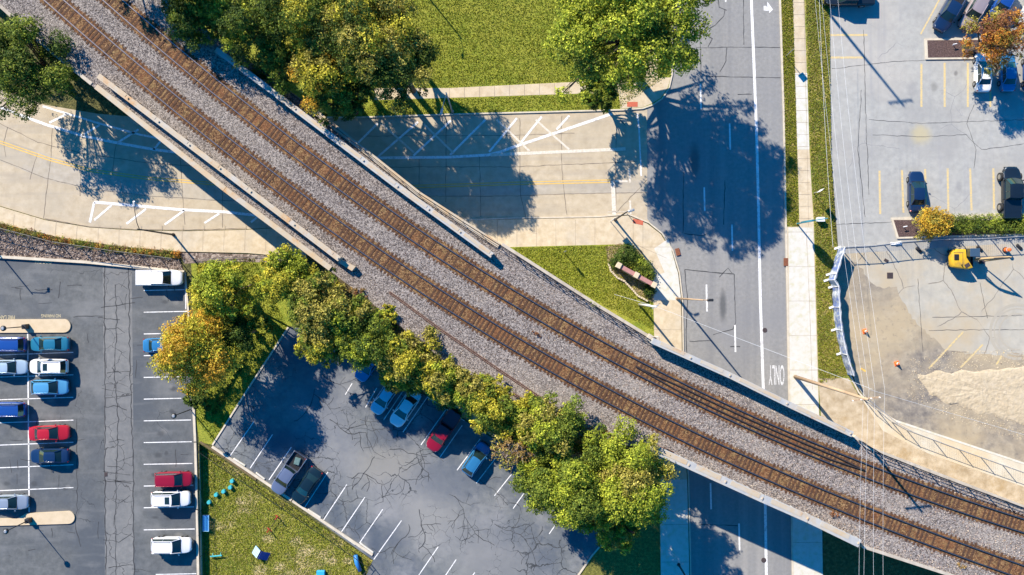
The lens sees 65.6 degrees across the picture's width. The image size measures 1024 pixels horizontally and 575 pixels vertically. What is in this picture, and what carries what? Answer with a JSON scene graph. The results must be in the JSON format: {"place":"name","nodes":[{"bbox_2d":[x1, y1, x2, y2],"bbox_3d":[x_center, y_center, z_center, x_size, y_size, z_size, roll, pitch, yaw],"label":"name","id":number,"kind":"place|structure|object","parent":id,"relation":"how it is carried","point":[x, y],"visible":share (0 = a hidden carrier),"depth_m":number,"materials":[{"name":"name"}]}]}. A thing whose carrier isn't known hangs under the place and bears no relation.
{"place":"outdoors","nodes":[
{"label":"outdoors","id":0,"kind":"place"},
{"bbox_2d":[0,258,196,574],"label":"lot","id":1,"kind":"structure","parent":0,"point":[59,551],"depth_m":99.99,"materials":[{"name":"grey asphalt"}]},
{"bbox_2d":[0,319,70,332],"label":"parking island","id":2,"kind":"structure","parent":1,"relation":"on","point":[49,325],"depth_m":99.83,"materials":[{"name":"concrete"}]},
{"bbox_2d":[0,511,74,525],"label":"parking island","id":3,"kind":"structure","parent":1,"relation":"on","point":[55,517],"depth_m":99.83,"materials":[{"name":"concrete"}]},
{"bbox_2d":[29,424,70,441],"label":"parked car","id":4,"kind":"object","parent":1,"relation":"on","point":[49,432],"visible":1,"depth_m":98.97,"materials":[{"name":"red paint"}]},
{"bbox_2d":[31,378,69,396],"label":"parked car","id":5,"kind":"object","parent":1,"relation":"on","point":[55,386],"visible":1,"depth_m":98.82,"materials":[{"name":"blue paint"}]},
{"bbox_2d":[9,266,186,574],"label":"lot cracks","id":6,"kind":"object","parent":1,"relation":"on","point":[115,480],"visible":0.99,"depth_m":99.98,"materials":[{"name":"black asphalt"}]},
{"bbox_2d":[0,289,195,574],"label":"stall lines","id":7,"kind":"object","parent":1,"relation":"on","point":[28,421],"visible":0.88,"depth_m":99.98,"materials":[{"name":"white paint"}]},
{"bbox_2d":[103,265,133,574],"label":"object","id":8,"kind":"object","parent":1,"relation":"on","point":[120,349],"visible":1,"depth_m":99.99,"materials":[{"name":"grey asphalt"}]},
{"bbox_2d":[135,268,183,286],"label":"van","id":9,"kind":"object","parent":1,"relation":"on","point":[168,277],"visible":1,"depth_m":98.82,"materials":[{"name":"white paint"}]},
{"bbox_2d":[151,489,191,508],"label":"parked car","id":10,"kind":"object","parent":1,"relation":"on","point":[171,498],"visible":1,"depth_m":98.64,"materials":[{"name":"white paint"}]},
{"bbox_2d":[151,535,192,555],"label":"parked car","id":11,"kind":"object","parent":1,"relation":"on","point":[163,544],"visible":1,"depth_m":98.60,"materials":[{"name":"white paint"}]},
{"bbox_2d":[0,207,306,257],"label":"sidewalk","id":12,"kind":"structure","parent":0,"point":[254,241],"depth_m":99.88,"materials":[{"name":"concrete"}]},
{"bbox_2d":[191,253,313,444],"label":"verge","id":13,"kind":"structure","parent":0,"point":[204,436],"depth_m":100.00,"materials":[{"name":"green plant"}]},
{"bbox_2d":[146,307,248,396],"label":"maple tree","id":14,"kind":"object","parent":13,"relation":"on","point":[205,354],"visible":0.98,"depth_m":90.69,"materials":[{"name":"yellow plant"}]},
{"bbox_2d":[186,258,265,319],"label":"maple tree","id":15,"kind":"object","parent":13,"relation":"on","point":[215,289],"visible":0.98,"depth_m":90.93,"materials":[{"name":"green plant"}]},
{"bbox_2d":[214,310,273,353],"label":"shade tree","id":16,"kind":"object","parent":13,"relation":"on","point":[239,336],"visible":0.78,"depth_m":93.60,"materials":[{"name":"green plant"}]},
{"bbox_2d":[255,243,321,304],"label":"slope tree","id":17,"kind":"object","parent":13,"relation":"on","point":[273,286],"visible":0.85,"depth_m":90.23,"materials":[{"name":"green plant"}]},
{"bbox_2d":[200,444,372,574],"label":"dog park lawn","id":18,"kind":"structure","parent":0,"point":[261,526],"depth_m":100.90,"materials":[{"name":"green plant"}]},
{"bbox_2d":[0,91,650,230],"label":"concrete road","id":19,"kind":"structure","parent":0,"point":[22,191],"depth_m":100.00,"materials":[{"name":"beige concrete"}]},
{"bbox_2d":[0,141,610,187],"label":"lines","id":20,"kind":"object","parent":19,"relation":"on","point":[214,184],"visible":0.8,"depth_m":99.98,"materials":[{"name":"yellow paint"}]},
{"bbox_2d":[0,105,611,224],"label":"edge lines","id":21,"kind":"object","parent":19,"relation":"on","point":[119,142],"visible":0.82,"depth_m":99.98,"materials":[{"name":"white paint"}]},
{"bbox_2d":[0,139,643,200],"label":"worn lane","id":22,"kind":"structure","parent":19,"relation":"on","point":[61,173],"depth_m":99.99,"materials":[{"name":"grey concrete"}]},
{"bbox_2d":[0,113,646,227],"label":"road joints","id":23,"kind":"object","parent":19,"relation":"on","point":[479,166],"visible":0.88,"depth_m":99.99,"materials":[{"name":"grey concrete"}]},
{"bbox_2d":[382,119,631,214],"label":"old paint","id":24,"kind":"object","parent":19,"relation":"on","point":[549,152],"visible":0.96,"depth_m":99.98,"materials":[{"name":"white paint"}]},
{"bbox_2d":[214,327,602,574],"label":"lot","id":25,"kind":"structure","parent":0,"point":[277,400],"depth_m":99.99,"materials":[{"name":"grey asphalt"}]},
{"bbox_2d":[271,450,306,494],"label":"pickup truck","id":26,"kind":"object","parent":25,"relation":"on","point":[289,471],"visible":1,"depth_m":98.87,"materials":[{"name":"blue paint"}]},
{"bbox_2d":[230,383,554,574],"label":"stall lines","id":27,"kind":"object","parent":25,"relation":"on","point":[364,497],"visible":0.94,"depth_m":99.98,"materials":[{"name":"white paint"}]},
{"bbox_2d":[295,374,542,569],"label":"lot cracks","id":28,"kind":"object","parent":25,"relation":"on","point":[415,484],"visible":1,"depth_m":99.98,"materials":[{"name":"black asphalt"}]},
{"bbox_2d":[426,408,461,451],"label":"pickup truck","id":29,"kind":"object","parent":25,"relation":"on","point":[443,430],"visible":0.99,"depth_m":98.88,"materials":[{"name":"red paint"}]},
{"bbox_2d":[180,0,670,116],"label":"lawn","id":30,"kind":"structure","parent":0,"point":[327,110],"depth_m":99.90,"materials":[{"name":"green plant"}]},
{"bbox_2d":[159,0,229,53],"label":"lawn tree","id":31,"kind":"object","parent":30,"relation":"on","point":[188,16],"visible":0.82,"depth_m":88.73,"materials":[{"name":"green plant"}]},
{"bbox_2d":[199,0,283,68],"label":"lawn tree","id":32,"kind":"object","parent":30,"relation":"on","point":[236,18],"visible":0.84,"depth_m":86.98,"materials":[{"name":"green plant"}]},
{"bbox_2d":[251,19,306,96],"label":"lawn tree","id":33,"kind":"object","parent":30,"relation":"on","point":[267,67],"visible":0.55,"depth_m":89.13,"materials":[{"name":"green plant"}]},
{"bbox_2d":[256,0,354,60],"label":"lawn tree","id":34,"kind":"object","parent":30,"relation":"on","point":[306,10],"visible":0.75,"depth_m":85.52,"materials":[{"name":"green plant"}]},
{"bbox_2d":[286,25,364,115],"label":"lawn tree","id":35,"kind":"object","parent":30,"relation":"on","point":[325,67],"visible":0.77,"depth_m":87.25,"materials":[{"name":"green plant"}]},
{"bbox_2d":[311,72,375,127],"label":"lawn tree","id":36,"kind":"object","parent":30,"relation":"on","point":[345,99],"visible":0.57,"depth_m":90.08,"materials":[{"name":"green plant"}]},
{"bbox_2d":[310,0,431,89],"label":"lawn tree","id":37,"kind":"object","parent":30,"relation":"on","point":[353,40],"visible":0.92,"depth_m":85.67,"materials":[{"name":"green plant"}]},
{"bbox_2d":[361,23,441,115],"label":"lawn tree","id":38,"kind":"object","parent":30,"relation":"on","point":[405,77],"visible":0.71,"depth_m":87.55,"materials":[{"name":"green plant"}]},
{"bbox_2d":[579,71,622,113],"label":"shade tree","id":39,"kind":"object","parent":30,"relation":"on","point":[599,89],"visible":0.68,"depth_m":94.68,"materials":[{"name":"green plant"}]},
{"bbox_2d":[541,0,715,105],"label":"shade tree","id":40,"kind":"object","parent":30,"relation":"on","point":[633,29],"visible":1,"depth_m":84.65,"materials":[{"name":"green plant"}]},
{"bbox_2d":[0,9,943,574],"bbox_3d":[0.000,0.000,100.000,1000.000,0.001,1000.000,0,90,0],"label":"ground","id":41,"kind":"structure","parent":0,"point":[842,557],"depth_m":100.00,"materials":[{"name":"grey concrete"}]},
{"bbox_2d":[0,11,81,122],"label":"shade tree","id":42,"kind":"object","parent":41,"relation":"on","point":[21,68],"visible":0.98,"depth_m":90.77,"materials":[{"name":"green plant"}]},
{"bbox_2d":[0,223,179,258],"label":"planting strip","id":43,"kind":"object","parent":41,"relation":"on","point":[95,246],"visible":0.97,"depth_m":99.90,"materials":[{"name":"green plant"}]},
{"bbox_2d":[0,222,180,258],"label":"groundcover row","id":44,"kind":"object","parent":43,"relation":"on","point":[63,239],"visible":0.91,"depth_m":99.53,"materials":[{"name":"green plant"}]},
{"bbox_2d":[0,229,182,269],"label":"gravel bed","id":45,"kind":"object","parent":41,"relation":"on","point":[30,252],"visible":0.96,"depth_m":99.91,"materials":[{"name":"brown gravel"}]},
{"bbox_2d":[192,408,202,574],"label":"curb","id":46,"kind":"structure","parent":41,"relation":"on","point":[199,571],"depth_m":99.84,"materials":[{"name":"concrete"}]},
{"bbox_2d":[524,438,631,537],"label":"slope tree","id":47,"kind":"object","parent":41,"relation":"on","point":[584,503],"visible":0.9,"depth_m":88.20,"materials":[{"name":"green plant"}]},
{"bbox_2d":[510,244,653,335],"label":"grass triangle","id":48,"kind":"object","parent":41,"relation":"on","point":[643,327],"depth_m":99.86,"materials":[{"name":"green plant"}]},
{"bbox_2d":[588,510,644,555],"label":"slope tree","id":49,"kind":"object","parent":41,"relation":"on","point":[623,544],"visible":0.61,"depth_m":91.33,"materials":[{"name":"green plant"}]},
{"bbox_2d":[582,415,679,529],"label":"slope tree","id":50,"kind":"object","parent":41,"relation":"on","point":[642,499],"visible":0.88,"depth_m":88.39,"materials":[{"name":"green plant"}]},
{"bbox_2d":[781,0,799,226],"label":"roadside verge","id":51,"kind":"structure","parent":41,"relation":"on","point":[789,104],"depth_m":99.90,"materials":[{"name":"green plant"}]},
{"bbox_2d":[804,0,856,415],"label":"grass verge","id":52,"kind":"object","parent":41,"relation":"on","point":[820,160],"depth_m":99.89,"materials":[{"name":"green plant"}]},
{"bbox_2d":[823,246,854,375],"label":"fabric fence","id":53,"kind":"object","parent":52,"relation":"on","point":[836,307],"visible":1,"depth_m":98.86,"materials":[{"name":"white fabric"}]},
{"bbox_2d":[308,272,655,515],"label":"embankment slope","id":54,"kind":"structure","parent":0,"point":[399,331],"depth_m":93.48,"materials":[{"name":"green plant"}]},
{"bbox_2d":[285,270,351,349],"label":"slope tree","id":55,"kind":"object","parent":54,"relation":"on","point":[312,296],"visible":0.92,"depth_m":89.48,"materials":[{"name":"green plant"}]},
{"bbox_2d":[293,321,343,368],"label":"slope tree","id":56,"kind":"object","parent":54,"relation":"on","point":[314,353],"visible":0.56,"depth_m":91.23,"materials":[{"name":"green plant"}]},
{"bbox_2d":[319,290,373,340],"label":"slope tree","id":57,"kind":"object","parent":54,"relation":"on","point":[351,317],"visible":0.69,"depth_m":89.99,"materials":[{"name":"green plant"}]},
{"bbox_2d":[333,306,399,378],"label":"slope tree","id":58,"kind":"object","parent":54,"relation":"on","point":[360,351],"visible":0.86,"depth_m":90.09,"materials":[{"name":"green plant"}]},
{"bbox_2d":[373,325,442,394],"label":"slope tree","id":59,"kind":"object","parent":54,"relation":"on","point":[401,363],"visible":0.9,"depth_m":90.73,"materials":[{"name":"green plant"}]},
{"bbox_2d":[411,353,464,403],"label":"slope tree","id":60,"kind":"object","parent":54,"relation":"on","point":[435,382],"visible":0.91,"depth_m":90.44,"materials":[{"name":"green plant"}]},
{"bbox_2d":[428,364,490,408],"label":"slope tree","id":61,"kind":"object","parent":54,"relation":"on","point":[463,376],"visible":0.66,"depth_m":90.69,"materials":[{"name":"green plant"}]},
{"bbox_2d":[451,375,496,415],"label":"slope tree","id":62,"kind":"object","parent":54,"relation":"on","point":[480,388],"visible":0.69,"depth_m":90.38,"materials":[{"name":"green plant"}]},
{"bbox_2d":[467,373,521,440],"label":"slope tree","id":63,"kind":"object","parent":54,"relation":"on","point":[490,420],"visible":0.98,"depth_m":90.01,"materials":[{"name":"green plant"}]},
{"bbox_2d":[490,418,543,473],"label":"bare tree","id":64,"kind":"object","parent":54,"relation":"on","point":[520,455],"visible":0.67,"depth_m":90.89,"materials":[{"name":"brown plant"}]},
{"bbox_2d":[508,441,563,514],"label":"slope tree","id":65,"kind":"object","parent":54,"relation":"on","point":[526,481],"visible":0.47,"depth_m":90.61,"materials":[{"name":"green plant"}]},
{"bbox_2d":[515,390,606,467],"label":"slope tree","id":66,"kind":"object","parent":54,"relation":"on","point":[546,427],"visible":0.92,"depth_m":89.02,"materials":[{"name":"green plant"}]},
{"bbox_2d":[375,51,669,108],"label":"sidewalk","id":67,"kind":"structure","parent":0,"point":[652,93],"depth_m":99.89,"materials":[{"name":"concrete"}]},
{"bbox_2d":[465,216,686,561],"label":"sidewalk","id":68,"kind":"structure","parent":0,"point":[561,231],"depth_m":99.88,"materials":[{"name":"concrete"}]},
{"bbox_2d":[13,0,821,542],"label":"sidewalk joints","id":69,"kind":"object","parent":68,"relation":"on","point":[807,170],"visible":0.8,"depth_m":99.87,"materials":[{"name":"grey concrete"}]},
{"bbox_2d":[653,239,680,299],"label":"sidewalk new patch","id":70,"kind":"object","parent":68,"relation":"on","point":[667,286],"visible":1,"depth_m":99.87,"materials":[{"name":"white concrete"}]},
{"bbox_2d":[661,480,688,574],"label":"shaded walk patch","id":71,"kind":"object","parent":68,"relation":"on","point":[674,545],"visible":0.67,"depth_m":99.87,"materials":[{"name":"white concrete"}]},
{"bbox_2d":[580,509,660,574],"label":"verge east of lot","id":72,"kind":"object","parent":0,"point":[642,557],"visible":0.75,"depth_m":100.00,"materials":[{"name":"green plant"}]},
{"bbox_2d":[647,0,791,574],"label":"asphalt road","id":73,"kind":"structure","parent":0,"point":[687,138],"depth_m":99.99,"materials":[{"name":"grey asphalt"}]},
{"bbox_2d":[637,0,767,574],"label":"lane lines","id":74,"kind":"object","parent":73,"relation":"on","point":[759,244],"visible":0.81,"depth_m":99.98,"materials":[{"name":"white paint"}]},
{"bbox_2d":[779,0,793,574],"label":"kerb","id":75,"kind":"structure","parent":73,"relation":"on","point":[786,245],"depth_m":99.86,"materials":[{"name":"concrete"}]},
{"bbox_2d":[645,333,861,546],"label":"railway bridge","id":76,"kind":"structure","parent":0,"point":[766,500],"depth_m":90.70,"materials":[{"name":"concrete"}]},
{"bbox_2d":[787,0,818,405],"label":"sidewalk","id":77,"kind":"structure","parent":0,"point":[803,176],"depth_m":99.88,"materials":[{"name":"concrete"}]},
{"bbox_2d":[795,73,808,148],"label":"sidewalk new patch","id":78,"kind":"object","parent":77,"relation":"on","point":[802,104],"visible":1,"depth_m":99.87,"materials":[{"name":"white concrete"}]},
{"bbox_2d":[788,227,822,574],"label":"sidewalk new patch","id":79,"kind":"object","parent":77,"relation":"on","point":[807,558],"visible":0.5,"depth_m":99.87,"materials":[{"name":"white concrete"}]},
{"bbox_2d":[818,378,1023,504],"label":"bare ground","id":80,"kind":"structure","parent":0,"point":[841,409],"depth_m":99.88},
{"bbox_2d":[830,0,1023,253],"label":"lot","id":81,"kind":"structure","parent":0,"point":[890,90],"depth_m":99.99,"materials":[{"name":"grey asphalt"}]},
{"bbox_2d":[830,0,994,213],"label":"lot lines","id":82,"kind":"object","parent":81,"relation":"on","point":[861,57],"visible":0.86,"depth_m":99.99,"materials":[{"name":"yellow paint"}]},
{"bbox_2d":[906,171,926,212],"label":"parked car","id":83,"kind":"object","parent":81,"relation":"on","point":[916,199],"visible":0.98,"depth_m":98.95,"materials":[{"name":"blue paint"}]},
{"bbox_2d":[932,0,965,33],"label":"pickup truck","id":84,"kind":"object","parent":81,"relation":"on","point":[944,19],"visible":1,"depth_m":98.79,"materials":[{"name":"blue paint"}]},
{"bbox_2d":[891,212,1023,238],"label":"planting bed","id":85,"kind":"object","parent":81,"relation":"on","point":[910,218],"visible":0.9,"depth_m":99.85,"materials":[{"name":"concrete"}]},
{"bbox_2d":[911,205,956,241],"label":"shrub","id":86,"kind":"object","parent":85,"relation":"on","point":[930,217],"visible":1,"depth_m":97.16,"materials":[{"name":"yellow plant"}]},
{"bbox_2d":[939,212,1023,235],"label":"hedge","id":87,"kind":"object","parent":85,"relation":"on","point":[1016,223],"visible":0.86,"depth_m":99.24,"materials":[{"name":"green plant"}]},
{"bbox_2d":[924,38,1007,59],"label":"planting bed","id":88,"kind":"object","parent":81,"relation":"on","point":[934,58],"visible":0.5,"depth_m":99.85,"materials":[{"name":"concrete"}]},
{"bbox_2d":[927,40,1004,57],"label":"island","id":89,"kind":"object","parent":88,"relation":"on","point":[942,48],"visible":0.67,"depth_m":99.83,"materials":[{"name":"brown soil"}]},
{"bbox_2d":[959,6,1023,76],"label":"autumn tree","id":90,"kind":"object","parent":88,"relation":"on","point":[995,31],"visible":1,"depth_m":93.60,"materials":[{"name":"orange plant"}]},
{"bbox_2d":[997,167,1023,218],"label":"pickup truck","id":91,"kind":"object","parent":81,"relation":"on","point":[1012,194],"visible":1,"depth_m":98.68,"materials":[{"name":"black paint"}]},
{"bbox_2d":[841,243,1023,419],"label":"work lot","id":92,"kind":"structure","parent":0,"point":[952,296],"depth_m":99.99,"materials":[{"name":"concrete"}]},
{"bbox_2d":[836,259,1023,461],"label":"work lot dark patch","id":93,"kind":"object","parent":92,"relation":"on","point":[899,337],"visible":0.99,"depth_m":99.98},
{"bbox_2d":[917,366,1023,424],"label":"sand pile","id":94,"kind":"object","parent":93,"relation":"on","point":[1000,393],"visible":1,"depth_m":99.87,"materials":[{"name":"beige sand"}]},
{"bbox_2d":[947,248,1011,268],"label":"excavator","id":95,"kind":"object","parent":92,"relation":"on","point":[957,258],"visible":1,"depth_m":98.42,"materials":[{"name":"metal"}]},
{"bbox_2d":[863,400,1023,486],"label":"concrete apron","id":96,"kind":"object","parent":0,"point":[946,452],"visible":0.88,"depth_m":99.88,"materials":[{"name":"beige concrete"}]},
{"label":"embankment","id":97,"kind":"structure","parent":0,"visible":0},
{"bbox_2d":[94,47,516,270],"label":"railway bridge","id":98,"kind":"structure","parent":97,"relation":"on","point":[255,194],"depth_m":91.03,"materials":[{"name":"concrete"}]},
{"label":"embankment","id":99,"kind":"structure","parent":0,"visible":0},
{"bbox_2d":[0,0,1023,574],"bbox_3d":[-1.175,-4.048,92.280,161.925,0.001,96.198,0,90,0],"label":"ballast","id":100,"kind":"structure","parent":99,"relation":"on","point":[896,504],"depth_m":92.28,"materials":[{"name":"grey gravel"}]},
{"bbox_2d":[2,0,1023,574],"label":"ballast stones","id":101,"kind":"object","parent":100,"relation":"on","point":[496,302],"visible":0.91,"depth_m":92.26,"materials":[{"name":"grey gravel"}]},
{"bbox_2d":[39,0,1023,574],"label":"railway track","id":102,"kind":"structure","parent":100,"relation":"on","point":[291,202],"depth_m":92.24,"materials":[{"name":"metal"}]},
{"bbox_2d":[96,0,1023,536],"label":"railway track","id":103,"kind":"structure","parent":100,"relation":"on","point":[196,62],"depth_m":92.24,"materials":[{"name":"metal"}]},
{"bbox_2d":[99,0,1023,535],"bbox_3d":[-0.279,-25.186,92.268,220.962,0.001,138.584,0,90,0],"label":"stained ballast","id":104,"kind":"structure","parent":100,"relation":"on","point":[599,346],"depth_m":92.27,"materials":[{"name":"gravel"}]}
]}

